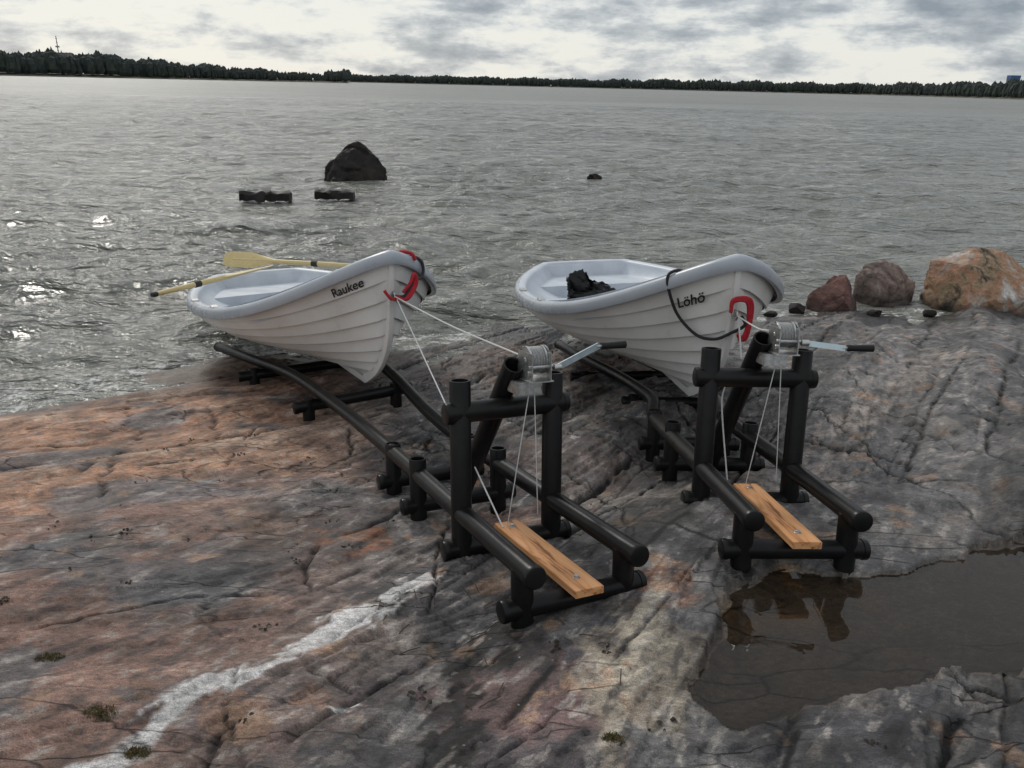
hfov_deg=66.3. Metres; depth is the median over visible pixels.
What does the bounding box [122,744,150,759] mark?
moss tuft
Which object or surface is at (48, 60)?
distant forest
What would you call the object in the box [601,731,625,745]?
moss tuft
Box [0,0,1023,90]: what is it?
sky
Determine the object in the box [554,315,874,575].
boat slipway
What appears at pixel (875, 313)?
stone
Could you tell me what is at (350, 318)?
rowing boat
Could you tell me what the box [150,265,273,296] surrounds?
oar
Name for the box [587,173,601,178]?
rock
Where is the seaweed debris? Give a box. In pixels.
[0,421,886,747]
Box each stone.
[763,310,777,316]
[789,303,805,313]
[866,309,881,316]
[922,310,936,316]
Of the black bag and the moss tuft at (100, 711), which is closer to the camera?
the moss tuft at (100, 711)
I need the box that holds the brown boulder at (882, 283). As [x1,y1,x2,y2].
[853,260,914,306]
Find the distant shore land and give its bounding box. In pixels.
[0,72,1023,99]
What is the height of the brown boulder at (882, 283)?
0.536 m
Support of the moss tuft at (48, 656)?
on the bedrock ground
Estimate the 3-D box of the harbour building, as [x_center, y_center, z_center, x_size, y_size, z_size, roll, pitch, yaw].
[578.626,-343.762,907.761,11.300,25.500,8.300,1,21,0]
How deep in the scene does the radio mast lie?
639.91 m
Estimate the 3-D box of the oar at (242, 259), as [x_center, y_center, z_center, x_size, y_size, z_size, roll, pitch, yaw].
[-2.019,-1.105,7.161,1.347,0.128,0.100,5,21,11]
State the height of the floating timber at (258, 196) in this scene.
0.226 m
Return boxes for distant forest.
[0,46,1023,96]
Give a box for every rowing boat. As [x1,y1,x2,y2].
[186,250,436,382]
[515,253,783,396]
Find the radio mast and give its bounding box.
[55,36,72,56]
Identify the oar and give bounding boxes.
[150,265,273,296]
[223,251,350,267]
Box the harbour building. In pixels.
[1006,75,1020,82]
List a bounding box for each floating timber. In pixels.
[239,189,291,202]
[314,188,355,200]
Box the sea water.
[0,76,1023,414]
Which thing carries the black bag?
on the rowing boat at (669, 322)
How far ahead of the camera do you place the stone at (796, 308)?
8.53 m
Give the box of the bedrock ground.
[0,308,1023,767]
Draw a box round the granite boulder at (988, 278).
[919,247,1023,317]
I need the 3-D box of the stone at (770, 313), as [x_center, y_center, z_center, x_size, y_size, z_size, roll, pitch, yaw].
[2.780,-0.752,8.417,0.148,0.069,0.096,12,23,25]
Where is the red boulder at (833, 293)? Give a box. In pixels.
[806,275,856,311]
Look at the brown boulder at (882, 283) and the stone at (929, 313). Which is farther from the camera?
the brown boulder at (882, 283)
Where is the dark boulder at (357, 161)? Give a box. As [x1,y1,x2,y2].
[324,141,386,181]
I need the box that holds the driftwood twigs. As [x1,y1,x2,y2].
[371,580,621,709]
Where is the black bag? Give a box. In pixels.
[566,269,615,298]
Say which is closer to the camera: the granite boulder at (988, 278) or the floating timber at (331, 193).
the granite boulder at (988, 278)
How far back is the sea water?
17.63 m
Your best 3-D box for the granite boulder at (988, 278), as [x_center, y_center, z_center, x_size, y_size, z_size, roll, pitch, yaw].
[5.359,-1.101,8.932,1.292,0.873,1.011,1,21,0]
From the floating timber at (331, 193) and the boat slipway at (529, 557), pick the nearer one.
the boat slipway at (529, 557)
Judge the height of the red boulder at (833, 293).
0.483 m
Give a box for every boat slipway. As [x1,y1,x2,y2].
[213,296,648,628]
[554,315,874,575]
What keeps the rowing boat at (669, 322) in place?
on the boat slipway at (704, 453)
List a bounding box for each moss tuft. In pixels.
[33,650,64,662]
[82,703,117,721]
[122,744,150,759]
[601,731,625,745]
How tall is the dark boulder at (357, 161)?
1.134 m

